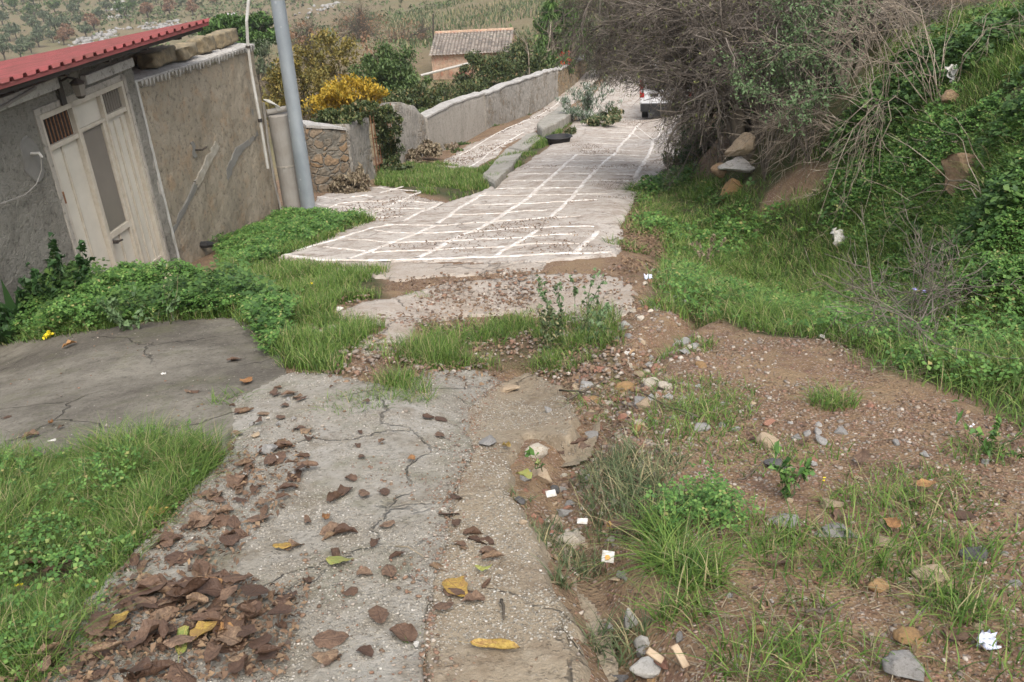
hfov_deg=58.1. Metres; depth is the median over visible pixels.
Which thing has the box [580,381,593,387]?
stone
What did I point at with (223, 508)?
fallen leaf
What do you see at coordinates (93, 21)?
olive tree
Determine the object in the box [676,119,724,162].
shaded bush
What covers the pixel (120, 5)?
olive tree
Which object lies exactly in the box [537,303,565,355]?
tall weed
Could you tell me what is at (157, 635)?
fallen leaf
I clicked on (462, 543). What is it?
fallen leaf
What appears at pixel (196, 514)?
fallen leaf
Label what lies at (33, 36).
olive tree
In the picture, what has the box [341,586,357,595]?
fallen leaf
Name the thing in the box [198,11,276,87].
stone pine
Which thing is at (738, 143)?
rock
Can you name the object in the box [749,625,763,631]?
stone
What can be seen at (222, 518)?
fallen leaf
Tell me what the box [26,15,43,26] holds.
olive tree
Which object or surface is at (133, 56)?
coping stone
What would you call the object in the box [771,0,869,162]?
bush
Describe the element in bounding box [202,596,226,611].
fallen leaf
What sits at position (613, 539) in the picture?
stone
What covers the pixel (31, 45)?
olive tree
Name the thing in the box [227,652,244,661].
fallen leaf
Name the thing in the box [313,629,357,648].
fallen leaf
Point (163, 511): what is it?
fallen leaf
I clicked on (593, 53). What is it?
grey tree
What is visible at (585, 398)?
stone
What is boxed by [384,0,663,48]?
field grass
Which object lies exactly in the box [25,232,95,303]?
wall weed
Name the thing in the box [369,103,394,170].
iron gate
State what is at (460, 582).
fallen leaf
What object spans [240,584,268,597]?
fallen leaf
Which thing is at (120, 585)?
fallen leaf
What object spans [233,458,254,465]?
fallen leaf
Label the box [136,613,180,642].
fallen leaf
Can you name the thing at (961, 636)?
fallen leaf
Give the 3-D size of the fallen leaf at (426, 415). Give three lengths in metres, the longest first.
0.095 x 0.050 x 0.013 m
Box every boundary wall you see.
[420,92,485,150]
[481,68,558,129]
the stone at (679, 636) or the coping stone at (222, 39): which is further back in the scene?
the coping stone at (222, 39)
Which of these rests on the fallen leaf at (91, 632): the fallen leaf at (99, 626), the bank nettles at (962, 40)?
the fallen leaf at (99, 626)
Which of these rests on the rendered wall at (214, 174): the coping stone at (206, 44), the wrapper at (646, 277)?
the coping stone at (206, 44)
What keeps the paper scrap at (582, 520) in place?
on the ground at (790, 368)
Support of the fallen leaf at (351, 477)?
on the concrete path at (398, 445)
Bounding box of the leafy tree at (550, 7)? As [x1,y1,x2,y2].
[531,0,592,57]
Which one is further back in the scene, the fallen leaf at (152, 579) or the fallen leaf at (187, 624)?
the fallen leaf at (152, 579)
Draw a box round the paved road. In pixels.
[279,74,703,263]
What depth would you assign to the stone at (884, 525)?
3.27 m
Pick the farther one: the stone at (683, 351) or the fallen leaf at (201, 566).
the stone at (683, 351)
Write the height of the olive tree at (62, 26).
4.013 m
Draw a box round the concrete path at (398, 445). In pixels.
[32,369,504,681]
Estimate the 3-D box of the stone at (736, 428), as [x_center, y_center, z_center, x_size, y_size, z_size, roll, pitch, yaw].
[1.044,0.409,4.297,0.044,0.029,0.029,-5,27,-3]
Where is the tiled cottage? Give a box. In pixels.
[421,27,516,79]
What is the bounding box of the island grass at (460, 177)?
[373,122,571,200]
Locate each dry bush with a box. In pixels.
[327,162,371,193]
[405,138,459,163]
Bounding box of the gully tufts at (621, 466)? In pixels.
[507,424,708,679]
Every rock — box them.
[710,162,726,177]
[718,156,754,172]
[719,178,742,200]
[724,132,755,156]
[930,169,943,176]
[941,89,960,105]
[941,152,979,195]
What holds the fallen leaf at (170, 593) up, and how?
on the fallen leaf at (183, 584)
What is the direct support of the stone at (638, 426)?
on the ground at (790, 368)
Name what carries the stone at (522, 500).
on the ground at (790, 368)
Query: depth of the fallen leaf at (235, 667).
2.63 m
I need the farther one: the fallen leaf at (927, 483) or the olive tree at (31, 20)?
the olive tree at (31, 20)
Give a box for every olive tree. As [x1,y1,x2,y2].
[0,10,9,24]
[0,23,17,41]
[0,33,11,41]
[0,36,14,59]
[4,0,18,9]
[11,22,20,38]
[11,41,27,56]
[16,34,30,45]
[20,13,31,24]
[21,38,35,53]
[22,1,41,17]
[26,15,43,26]
[26,28,43,47]
[32,22,47,39]
[35,9,47,21]
[43,27,56,42]
[44,13,59,29]
[45,0,59,13]
[52,13,71,27]
[54,30,69,44]
[59,23,75,35]
[66,0,80,13]
[70,0,82,5]
[71,13,83,25]
[76,21,93,36]
[81,13,99,29]
[92,6,106,18]
[98,0,112,11]
[113,0,132,17]
[125,0,137,11]
[138,1,153,17]
[139,0,151,3]
[162,0,177,14]
[176,0,185,5]
[185,0,199,14]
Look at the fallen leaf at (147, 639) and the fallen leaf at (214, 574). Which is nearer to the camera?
the fallen leaf at (147, 639)
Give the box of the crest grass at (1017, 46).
[873,0,1023,89]
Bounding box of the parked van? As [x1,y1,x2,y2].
[640,61,687,117]
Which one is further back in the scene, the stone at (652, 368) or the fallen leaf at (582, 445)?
the stone at (652, 368)
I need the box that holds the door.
[40,81,169,273]
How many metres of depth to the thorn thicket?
11.81 m
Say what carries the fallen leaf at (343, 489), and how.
on the concrete path at (398, 445)
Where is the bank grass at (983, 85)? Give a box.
[681,0,1023,314]
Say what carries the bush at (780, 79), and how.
on the ground at (790, 368)
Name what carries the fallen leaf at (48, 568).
on the ground at (790, 368)
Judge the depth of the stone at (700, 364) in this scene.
5.28 m
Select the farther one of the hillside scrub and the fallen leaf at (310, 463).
the hillside scrub
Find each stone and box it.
[128,50,143,64]
[135,45,176,69]
[172,42,198,61]
[187,35,216,53]
[205,31,231,48]
[214,28,238,45]
[251,432,259,437]
[257,444,277,454]
[479,435,496,446]
[500,384,520,392]
[515,496,525,504]
[518,519,527,524]
[520,469,531,480]
[525,443,547,458]
[531,466,551,484]
[536,517,544,524]
[545,406,551,412]
[550,485,559,493]
[550,514,563,524]
[556,509,572,516]
[557,531,584,545]
[564,500,574,506]
[579,396,590,402]
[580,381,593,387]
[584,431,597,437]
[589,395,597,402]
[594,366,604,372]
[607,536,614,541]
[609,576,619,580]
[611,396,620,401]
[612,674,628,681]
[614,381,634,392]
[616,570,625,578]
[617,413,626,421]
[621,320,632,329]
[623,608,638,630]
[624,333,633,338]
[629,656,660,678]
[633,371,646,377]
[633,424,643,430]
[633,635,649,648]
[634,396,644,406]
[636,398,650,408]
[636,646,645,657]
[637,315,644,320]
[643,377,658,386]
[650,363,660,372]
[654,655,668,669]
[657,381,672,390]
[663,393,672,399]
[676,631,682,642]
[679,349,689,354]
[680,337,690,343]
[690,342,698,348]
[694,422,709,431]
[695,361,706,367]
[731,426,740,431]
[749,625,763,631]
[755,432,780,448]
[763,419,775,425]
[763,458,787,468]
[768,513,798,527]
[791,433,801,440]
[803,430,810,435]
[814,427,821,434]
[814,522,857,537]
[815,434,827,444]
[818,497,843,508]
[834,426,847,434]
[866,578,888,592]
[873,519,892,532]
[874,536,899,548]
[882,650,924,680]
[892,439,899,445]
[892,626,924,648]
[911,564,946,582]
[919,450,929,456]
[945,513,953,517]
[958,547,987,561]
[972,622,983,629]
[1008,580,1022,586]
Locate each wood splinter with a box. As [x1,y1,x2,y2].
[645,647,664,664]
[670,644,689,668]
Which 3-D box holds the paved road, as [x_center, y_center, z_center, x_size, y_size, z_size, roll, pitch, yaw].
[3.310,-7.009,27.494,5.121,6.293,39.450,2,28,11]
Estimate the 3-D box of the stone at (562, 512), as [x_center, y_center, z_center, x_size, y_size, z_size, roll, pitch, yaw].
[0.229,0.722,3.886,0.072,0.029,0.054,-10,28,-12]
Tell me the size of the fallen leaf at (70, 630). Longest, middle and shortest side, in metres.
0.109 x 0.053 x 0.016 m
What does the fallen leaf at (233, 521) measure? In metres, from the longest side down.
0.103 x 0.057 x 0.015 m
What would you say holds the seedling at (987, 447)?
on the ground at (790, 368)
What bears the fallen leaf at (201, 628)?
on the fallen leaf
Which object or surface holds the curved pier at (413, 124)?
on the ground at (790, 368)
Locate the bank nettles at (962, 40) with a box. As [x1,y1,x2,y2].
[710,0,1023,299]
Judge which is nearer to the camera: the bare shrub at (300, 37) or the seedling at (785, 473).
the seedling at (785, 473)
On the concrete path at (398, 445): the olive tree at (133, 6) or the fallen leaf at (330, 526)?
the fallen leaf at (330, 526)
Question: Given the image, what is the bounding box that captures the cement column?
[262,99,300,209]
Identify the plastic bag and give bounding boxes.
[830,227,847,246]
[945,64,959,83]
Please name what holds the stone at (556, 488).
on the ground at (790, 368)
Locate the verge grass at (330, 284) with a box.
[0,208,393,374]
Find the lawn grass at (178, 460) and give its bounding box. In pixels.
[0,401,252,681]
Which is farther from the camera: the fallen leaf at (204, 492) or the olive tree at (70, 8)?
the olive tree at (70, 8)
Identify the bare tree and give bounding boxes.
[328,0,393,41]
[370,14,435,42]
[530,0,908,194]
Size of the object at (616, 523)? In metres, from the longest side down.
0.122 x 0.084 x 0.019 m
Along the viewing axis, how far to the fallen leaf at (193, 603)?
2.95 m
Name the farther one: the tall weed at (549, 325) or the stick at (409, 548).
the tall weed at (549, 325)
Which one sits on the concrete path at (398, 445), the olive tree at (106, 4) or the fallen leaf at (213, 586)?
the fallen leaf at (213, 586)
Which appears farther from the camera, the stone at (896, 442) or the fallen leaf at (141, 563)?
the stone at (896, 442)
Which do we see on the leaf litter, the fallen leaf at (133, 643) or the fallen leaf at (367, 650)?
the fallen leaf at (133, 643)
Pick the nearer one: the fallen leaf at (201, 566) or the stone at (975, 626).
the stone at (975, 626)
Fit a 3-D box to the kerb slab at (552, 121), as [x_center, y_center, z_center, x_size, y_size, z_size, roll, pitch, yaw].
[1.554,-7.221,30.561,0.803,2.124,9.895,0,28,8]
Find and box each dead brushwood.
[716,81,842,186]
[718,0,937,157]
[760,92,920,240]
[803,186,1022,374]
[807,0,1023,117]
[860,107,993,256]
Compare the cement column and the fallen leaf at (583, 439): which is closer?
the fallen leaf at (583, 439)
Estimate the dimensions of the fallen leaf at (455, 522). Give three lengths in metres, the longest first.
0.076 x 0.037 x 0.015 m
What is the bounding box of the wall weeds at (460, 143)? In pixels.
[446,113,531,152]
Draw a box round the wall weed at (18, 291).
[0,275,52,309]
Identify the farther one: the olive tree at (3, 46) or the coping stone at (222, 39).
the olive tree at (3, 46)
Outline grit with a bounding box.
[10,319,583,681]
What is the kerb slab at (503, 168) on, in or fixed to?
on the ground at (790, 368)
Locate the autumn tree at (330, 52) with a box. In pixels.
[292,27,364,123]
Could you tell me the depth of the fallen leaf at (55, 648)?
2.77 m
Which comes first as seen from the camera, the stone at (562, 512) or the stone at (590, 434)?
the stone at (562, 512)
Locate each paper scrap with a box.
[545,489,556,497]
[577,518,587,523]
[601,550,614,562]
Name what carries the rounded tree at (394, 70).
on the ground at (790, 368)
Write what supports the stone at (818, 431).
on the ground at (790, 368)
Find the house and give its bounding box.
[0,18,209,341]
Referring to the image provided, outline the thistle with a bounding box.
[96,296,181,330]
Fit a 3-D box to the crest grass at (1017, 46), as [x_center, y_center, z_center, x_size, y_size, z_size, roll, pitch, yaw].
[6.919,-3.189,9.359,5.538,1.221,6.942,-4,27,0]
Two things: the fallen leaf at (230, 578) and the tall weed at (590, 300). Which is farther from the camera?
the tall weed at (590, 300)
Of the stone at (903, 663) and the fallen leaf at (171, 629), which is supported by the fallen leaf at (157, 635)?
the fallen leaf at (171, 629)
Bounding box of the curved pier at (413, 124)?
[378,102,426,163]
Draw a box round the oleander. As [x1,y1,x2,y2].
[555,77,622,120]
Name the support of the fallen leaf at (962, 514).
on the ground at (790, 368)
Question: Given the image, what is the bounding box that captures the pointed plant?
[0,280,34,343]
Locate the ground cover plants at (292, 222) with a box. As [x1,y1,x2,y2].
[208,205,367,270]
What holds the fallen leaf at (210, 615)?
on the concrete path at (398, 445)
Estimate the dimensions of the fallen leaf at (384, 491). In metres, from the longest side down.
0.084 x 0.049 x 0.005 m
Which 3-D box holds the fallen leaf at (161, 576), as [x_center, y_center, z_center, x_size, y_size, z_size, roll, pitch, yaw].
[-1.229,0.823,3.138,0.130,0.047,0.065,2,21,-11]
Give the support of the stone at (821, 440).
on the ground at (790, 368)
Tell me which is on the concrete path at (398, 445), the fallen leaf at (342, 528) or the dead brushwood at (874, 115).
the fallen leaf at (342, 528)
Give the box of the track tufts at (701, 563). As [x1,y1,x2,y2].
[199,179,1023,681]
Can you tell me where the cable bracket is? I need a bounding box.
[0,136,43,203]
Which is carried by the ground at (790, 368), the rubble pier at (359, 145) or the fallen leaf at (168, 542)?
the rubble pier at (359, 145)
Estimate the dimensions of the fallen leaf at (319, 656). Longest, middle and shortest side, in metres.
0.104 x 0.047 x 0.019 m
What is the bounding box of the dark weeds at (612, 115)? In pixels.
[564,106,624,134]
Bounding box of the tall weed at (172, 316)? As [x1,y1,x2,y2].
[159,261,182,323]
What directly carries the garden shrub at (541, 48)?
on the ground at (790, 368)
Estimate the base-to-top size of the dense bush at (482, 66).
3.653 m
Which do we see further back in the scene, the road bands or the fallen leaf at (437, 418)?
the road bands
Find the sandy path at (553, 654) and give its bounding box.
[423,373,617,681]
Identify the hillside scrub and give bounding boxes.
[0,0,558,60]
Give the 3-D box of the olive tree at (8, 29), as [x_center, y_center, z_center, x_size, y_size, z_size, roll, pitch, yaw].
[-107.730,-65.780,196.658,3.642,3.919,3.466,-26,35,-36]
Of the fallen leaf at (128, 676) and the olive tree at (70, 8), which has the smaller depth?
the fallen leaf at (128, 676)
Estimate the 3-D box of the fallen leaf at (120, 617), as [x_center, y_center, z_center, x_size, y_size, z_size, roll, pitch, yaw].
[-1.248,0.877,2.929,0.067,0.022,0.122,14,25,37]
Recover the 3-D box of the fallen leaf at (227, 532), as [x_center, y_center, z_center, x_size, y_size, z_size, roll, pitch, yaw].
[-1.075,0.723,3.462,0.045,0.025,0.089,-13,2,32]
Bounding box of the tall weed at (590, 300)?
[569,267,607,335]
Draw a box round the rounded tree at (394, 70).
[346,41,432,146]
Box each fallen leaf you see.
[10,585,29,596]
[18,557,41,564]
[22,429,38,437]
[34,641,66,656]
[37,642,64,654]
[37,652,50,670]
[42,565,65,571]
[43,580,65,587]
[43,630,66,640]
[54,619,74,632]
[62,340,75,347]
[70,661,84,674]
[78,662,119,681]
[83,612,117,634]
[83,623,105,635]
[84,639,115,664]
[86,639,130,653]
[87,625,108,640]
[90,611,107,621]
[102,629,117,635]
[108,609,133,628]
[114,594,141,608]
[116,582,125,589]
[116,625,129,636]
[119,656,151,672]
[120,600,132,610]
[121,582,166,594]
[122,629,157,645]
[122,671,135,681]
[126,639,142,649]
[126,665,144,678]
[129,552,139,565]
[132,659,181,679]
[134,595,156,608]
[135,571,151,582]
[135,574,163,593]
[135,601,158,607]
[136,559,146,571]
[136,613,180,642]
[145,506,168,516]
[147,573,167,585]
[149,538,179,547]
[150,604,182,621]
[150,623,177,641]
[156,634,196,647]
[156,642,165,651]
[157,584,173,592]
[157,597,177,608]
[157,598,181,605]
[158,531,176,539]
[158,619,168,638]
[158,672,167,678]
[159,590,192,596]
[160,536,172,546]
[164,550,194,563]
[165,582,176,587]
[165,586,181,596]
[167,626,173,634]
[167,657,196,681]
[168,577,210,602]
[173,579,191,587]
[174,533,182,540]
[175,625,188,661]
[176,577,193,582]
[179,600,197,609]
[181,611,223,620]
[183,592,207,602]
[184,618,203,628]
[186,520,200,529]
[186,621,218,645]
[188,510,200,520]
[191,558,209,576]
[191,577,223,596]
[192,559,209,573]
[193,514,214,527]
[193,631,208,648]
[195,544,209,554]
[198,556,211,574]
[198,568,225,576]
[200,490,221,496]
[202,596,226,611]
[202,642,227,668]
[206,489,222,499]
[209,622,233,632]
[210,497,226,502]
[211,512,229,529]
[212,625,243,645]
[213,505,233,513]
[213,620,223,637]
[218,533,238,546]
[219,567,233,587]
[219,636,248,653]
[220,585,237,599]
[221,529,235,535]
[221,574,259,582]
[224,613,247,628]
[225,574,246,586]
[226,357,240,359]
[226,475,248,488]
[227,512,240,528]
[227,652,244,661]
[228,652,247,673]
[229,528,249,541]
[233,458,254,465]
[234,473,248,482]
[234,497,247,501]
[235,486,243,493]
[236,624,256,636]
[237,407,253,413]
[237,609,266,619]
[239,377,251,382]
[239,603,255,612]
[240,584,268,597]
[241,600,261,612]
[242,513,270,522]
[244,465,252,472]
[244,662,256,677]
[245,598,261,615]
[248,633,271,648]
[250,484,260,491]
[255,644,281,654]
[256,651,276,659]
[257,411,269,414]
[258,498,269,504]
[260,505,267,514]
[264,454,276,463]
[266,604,292,615]
[268,451,285,465]
[269,388,277,393]
[272,542,291,548]
[273,590,297,605]
[274,619,290,627]
[275,492,286,498]
[276,442,295,448]
[277,482,296,489]
[281,390,297,394]
[284,539,304,550]
[287,469,301,480]
[296,453,309,456]
[297,460,318,465]
[300,428,311,433]
[302,575,311,581]
[304,513,310,522]
[307,649,338,662]
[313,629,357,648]
[319,521,338,534]
[322,512,329,519]
[322,531,335,540]
[323,652,344,665]
[326,491,342,501]
[326,556,353,564]
[330,547,339,555]
[333,523,357,535]
[338,484,352,495]
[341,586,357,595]
[345,473,356,480]
[356,566,372,574]
[356,645,373,656]
[358,489,369,495]
[368,605,388,626]
[370,537,380,546]
[379,488,389,494]
[379,520,394,526]
[381,564,396,579]
[389,550,407,558]
[389,622,417,641]
[422,413,433,417]
[429,562,448,570]
[434,601,453,609]
[435,416,447,421]
[435,431,444,435]
[442,576,467,596]
[443,588,472,595]
[450,493,462,498]
[451,519,460,525]
[454,540,465,545]
[459,638,519,648]
[461,590,485,601]
[463,526,482,533]
[467,535,479,539]
[475,536,493,544]
[475,564,491,570]
[479,546,496,554]
[481,546,491,552]
[481,550,507,558]
[481,578,490,588]
[515,468,533,479]
[570,437,587,443]
[577,441,590,448]
[584,409,601,415]
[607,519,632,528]
[767,553,795,565]
[799,436,808,443]
[833,509,844,517]
[854,447,870,461]
[883,516,900,528]
[904,499,923,504]
[911,518,926,523]
[915,478,935,486]
[943,620,968,640]
[955,510,977,518]
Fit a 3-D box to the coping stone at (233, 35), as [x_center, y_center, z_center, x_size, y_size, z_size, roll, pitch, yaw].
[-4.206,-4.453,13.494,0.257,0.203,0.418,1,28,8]
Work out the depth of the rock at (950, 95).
8.92 m
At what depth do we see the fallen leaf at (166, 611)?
2.97 m
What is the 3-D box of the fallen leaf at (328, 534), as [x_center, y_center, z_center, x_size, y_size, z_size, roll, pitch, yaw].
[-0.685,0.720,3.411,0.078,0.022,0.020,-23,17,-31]
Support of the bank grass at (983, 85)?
on the ground at (790, 368)
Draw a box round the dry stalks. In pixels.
[531,286,1023,681]
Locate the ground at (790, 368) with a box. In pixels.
[0,0,1023,681]
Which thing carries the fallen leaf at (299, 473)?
on the concrete path at (398, 445)
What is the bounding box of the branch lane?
[437,70,598,167]
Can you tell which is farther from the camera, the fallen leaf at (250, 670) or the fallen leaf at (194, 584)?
the fallen leaf at (194, 584)
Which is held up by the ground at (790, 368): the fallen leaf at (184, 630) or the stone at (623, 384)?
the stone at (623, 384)
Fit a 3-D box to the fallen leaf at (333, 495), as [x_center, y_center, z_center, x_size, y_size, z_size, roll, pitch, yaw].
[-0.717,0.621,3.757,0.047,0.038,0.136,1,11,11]
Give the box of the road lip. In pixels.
[285,258,545,281]
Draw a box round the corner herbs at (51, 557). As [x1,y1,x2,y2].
[0,419,205,681]
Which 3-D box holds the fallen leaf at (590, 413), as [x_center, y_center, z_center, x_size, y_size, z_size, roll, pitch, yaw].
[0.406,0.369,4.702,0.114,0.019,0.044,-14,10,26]
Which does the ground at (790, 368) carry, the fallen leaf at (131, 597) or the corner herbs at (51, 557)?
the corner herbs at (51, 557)
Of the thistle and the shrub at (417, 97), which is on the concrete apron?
the thistle
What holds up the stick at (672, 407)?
on the ground at (790, 368)
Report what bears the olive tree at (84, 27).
on the ground at (790, 368)
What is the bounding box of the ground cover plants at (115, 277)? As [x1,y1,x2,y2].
[8,257,303,352]
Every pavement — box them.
[315,186,443,230]
[339,273,637,355]
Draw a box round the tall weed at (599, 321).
[581,293,611,344]
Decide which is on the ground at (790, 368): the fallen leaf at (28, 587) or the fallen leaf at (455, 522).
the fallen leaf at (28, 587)
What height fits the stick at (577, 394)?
0.059 m
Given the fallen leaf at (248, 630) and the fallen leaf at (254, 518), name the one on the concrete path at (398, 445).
the fallen leaf at (254, 518)
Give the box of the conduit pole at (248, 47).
[245,0,268,168]
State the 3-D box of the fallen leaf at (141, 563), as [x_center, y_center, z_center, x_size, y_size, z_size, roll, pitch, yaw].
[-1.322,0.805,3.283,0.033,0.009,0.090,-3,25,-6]
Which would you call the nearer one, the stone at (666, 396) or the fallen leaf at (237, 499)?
the fallen leaf at (237, 499)
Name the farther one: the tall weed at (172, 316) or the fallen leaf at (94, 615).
the tall weed at (172, 316)
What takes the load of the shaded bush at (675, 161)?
on the ground at (790, 368)
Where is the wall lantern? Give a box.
[57,76,85,105]
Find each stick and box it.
[185,487,210,511]
[395,545,423,556]
[500,598,504,619]
[559,389,602,396]
[566,378,605,400]
[641,392,698,417]
[737,462,762,479]
[805,603,837,613]
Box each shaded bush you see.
[661,143,700,172]
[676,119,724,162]
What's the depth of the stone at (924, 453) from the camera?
3.87 m
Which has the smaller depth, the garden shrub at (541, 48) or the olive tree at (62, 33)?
the garden shrub at (541, 48)
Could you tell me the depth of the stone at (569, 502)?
3.94 m
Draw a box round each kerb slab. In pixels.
[482,148,522,188]
[508,132,539,151]
[537,105,573,137]
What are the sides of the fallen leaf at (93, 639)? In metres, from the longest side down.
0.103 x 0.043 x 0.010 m
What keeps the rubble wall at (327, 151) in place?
on the ground at (790, 368)
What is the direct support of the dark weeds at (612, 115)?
on the paved road
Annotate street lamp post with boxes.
[271,0,315,209]
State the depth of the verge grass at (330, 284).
7.47 m
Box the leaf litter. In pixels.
[0,71,1023,681]
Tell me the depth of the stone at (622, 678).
2.70 m
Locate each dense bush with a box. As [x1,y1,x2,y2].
[452,49,526,94]
[483,34,550,81]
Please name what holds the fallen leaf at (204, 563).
on the fallen leaf at (201, 566)
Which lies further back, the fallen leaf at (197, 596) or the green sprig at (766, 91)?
the green sprig at (766, 91)
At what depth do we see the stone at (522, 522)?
3.46 m
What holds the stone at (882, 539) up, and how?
on the ground at (790, 368)
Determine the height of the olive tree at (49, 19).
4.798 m
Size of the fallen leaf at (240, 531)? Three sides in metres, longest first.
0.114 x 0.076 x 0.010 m
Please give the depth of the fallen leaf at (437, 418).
4.70 m
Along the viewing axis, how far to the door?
10.06 m
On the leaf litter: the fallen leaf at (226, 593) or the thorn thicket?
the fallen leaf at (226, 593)
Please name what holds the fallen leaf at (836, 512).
on the ground at (790, 368)
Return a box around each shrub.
[249,37,281,131]
[261,54,328,126]
[289,12,322,65]
[301,72,390,134]
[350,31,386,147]
[385,80,450,111]
[428,79,487,103]
[516,37,565,75]
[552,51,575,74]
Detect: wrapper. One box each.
[644,274,652,279]
[976,629,1000,649]
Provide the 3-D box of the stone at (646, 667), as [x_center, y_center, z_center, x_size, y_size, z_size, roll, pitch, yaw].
[0.390,0.957,2.700,0.093,0.054,0.079,-1,27,5]
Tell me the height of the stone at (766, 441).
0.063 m
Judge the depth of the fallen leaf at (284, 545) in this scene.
3.35 m
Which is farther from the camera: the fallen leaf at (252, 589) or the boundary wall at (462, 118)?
the boundary wall at (462, 118)
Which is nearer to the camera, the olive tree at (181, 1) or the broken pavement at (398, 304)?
the broken pavement at (398, 304)
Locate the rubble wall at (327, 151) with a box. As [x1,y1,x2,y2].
[303,120,350,192]
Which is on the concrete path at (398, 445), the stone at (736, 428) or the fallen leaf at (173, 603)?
the fallen leaf at (173, 603)
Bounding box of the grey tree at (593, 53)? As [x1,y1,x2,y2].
[578,0,623,77]
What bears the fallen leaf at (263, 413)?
on the concrete path at (398, 445)
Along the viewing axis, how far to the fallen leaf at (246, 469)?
4.11 m
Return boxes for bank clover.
[821,60,1023,305]
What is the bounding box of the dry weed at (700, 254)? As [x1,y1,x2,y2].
[689,233,726,265]
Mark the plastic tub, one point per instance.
(558, 138)
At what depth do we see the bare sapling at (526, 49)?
39.69 m
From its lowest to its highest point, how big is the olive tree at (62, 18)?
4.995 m
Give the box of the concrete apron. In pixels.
[0,317,286,459]
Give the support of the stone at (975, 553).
on the ground at (790, 368)
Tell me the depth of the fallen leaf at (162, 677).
2.62 m
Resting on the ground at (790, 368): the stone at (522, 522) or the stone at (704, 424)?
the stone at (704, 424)
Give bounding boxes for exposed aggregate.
[4,318,579,681]
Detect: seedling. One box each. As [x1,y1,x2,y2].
[525,446,544,471]
[768,440,815,497]
[951,399,1023,459]
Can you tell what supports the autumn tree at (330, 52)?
on the ground at (790, 368)
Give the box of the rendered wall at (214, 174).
[131,43,279,264]
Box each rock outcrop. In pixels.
[58,26,131,46]
[105,0,129,19]
[137,19,186,29]
[294,1,344,18]
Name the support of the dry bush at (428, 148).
on the ground at (790, 368)
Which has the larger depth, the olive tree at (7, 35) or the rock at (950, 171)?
the olive tree at (7, 35)
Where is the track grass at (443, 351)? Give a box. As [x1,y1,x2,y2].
[325,296,635,400]
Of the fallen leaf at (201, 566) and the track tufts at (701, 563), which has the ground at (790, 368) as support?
the track tufts at (701, 563)
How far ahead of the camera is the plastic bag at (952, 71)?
9.24 m
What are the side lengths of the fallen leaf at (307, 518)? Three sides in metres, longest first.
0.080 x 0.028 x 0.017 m
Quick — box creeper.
[309,99,413,172]
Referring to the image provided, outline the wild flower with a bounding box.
[42,330,53,339]
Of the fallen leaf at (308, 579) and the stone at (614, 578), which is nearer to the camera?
the fallen leaf at (308, 579)
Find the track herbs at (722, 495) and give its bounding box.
[637,460,762,535]
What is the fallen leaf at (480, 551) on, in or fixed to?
on the exposed aggregate
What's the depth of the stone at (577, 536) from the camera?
3.58 m
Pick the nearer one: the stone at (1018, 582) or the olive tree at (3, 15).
the stone at (1018, 582)
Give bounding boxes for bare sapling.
[511,31,529,75]
[533,15,565,68]
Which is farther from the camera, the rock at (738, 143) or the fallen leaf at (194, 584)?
the rock at (738, 143)
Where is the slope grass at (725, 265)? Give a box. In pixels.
[613,111,1023,430]
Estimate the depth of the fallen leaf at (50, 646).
2.73 m
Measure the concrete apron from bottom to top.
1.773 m
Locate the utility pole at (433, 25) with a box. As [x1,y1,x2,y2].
[432,14,433,43]
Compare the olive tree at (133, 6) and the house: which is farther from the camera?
the olive tree at (133, 6)
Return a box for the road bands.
[281,96,675,260]
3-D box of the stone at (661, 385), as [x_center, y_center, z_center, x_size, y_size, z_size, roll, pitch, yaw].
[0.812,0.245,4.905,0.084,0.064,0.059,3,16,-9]
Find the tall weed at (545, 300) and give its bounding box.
[536,274,563,327]
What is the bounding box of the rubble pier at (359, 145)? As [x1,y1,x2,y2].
[332,118,375,179]
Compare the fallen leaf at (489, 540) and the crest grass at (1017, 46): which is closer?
the fallen leaf at (489, 540)
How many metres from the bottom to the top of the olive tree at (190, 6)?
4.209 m
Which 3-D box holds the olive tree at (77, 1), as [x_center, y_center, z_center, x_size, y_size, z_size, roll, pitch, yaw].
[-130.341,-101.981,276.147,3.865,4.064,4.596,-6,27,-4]
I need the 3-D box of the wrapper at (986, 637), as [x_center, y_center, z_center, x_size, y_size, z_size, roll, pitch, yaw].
[1.321,0.833,2.555,0.062,0.053,0.059,-12,46,-15]
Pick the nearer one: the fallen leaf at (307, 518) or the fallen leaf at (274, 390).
the fallen leaf at (307, 518)
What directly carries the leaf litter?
on the ground at (790, 368)
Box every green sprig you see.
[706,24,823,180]
[729,53,890,161]
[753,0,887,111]
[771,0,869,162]
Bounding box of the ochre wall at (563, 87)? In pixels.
[555,56,586,95]
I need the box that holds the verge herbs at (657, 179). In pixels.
[627,106,1023,385]
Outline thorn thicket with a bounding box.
[690,0,985,172]
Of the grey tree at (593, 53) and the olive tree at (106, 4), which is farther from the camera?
the olive tree at (106, 4)
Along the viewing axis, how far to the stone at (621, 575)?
3.20 m
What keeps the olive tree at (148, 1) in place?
on the ground at (790, 368)
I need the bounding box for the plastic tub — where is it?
[545,133,571,144]
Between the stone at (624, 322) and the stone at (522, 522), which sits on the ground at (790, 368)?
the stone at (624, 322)

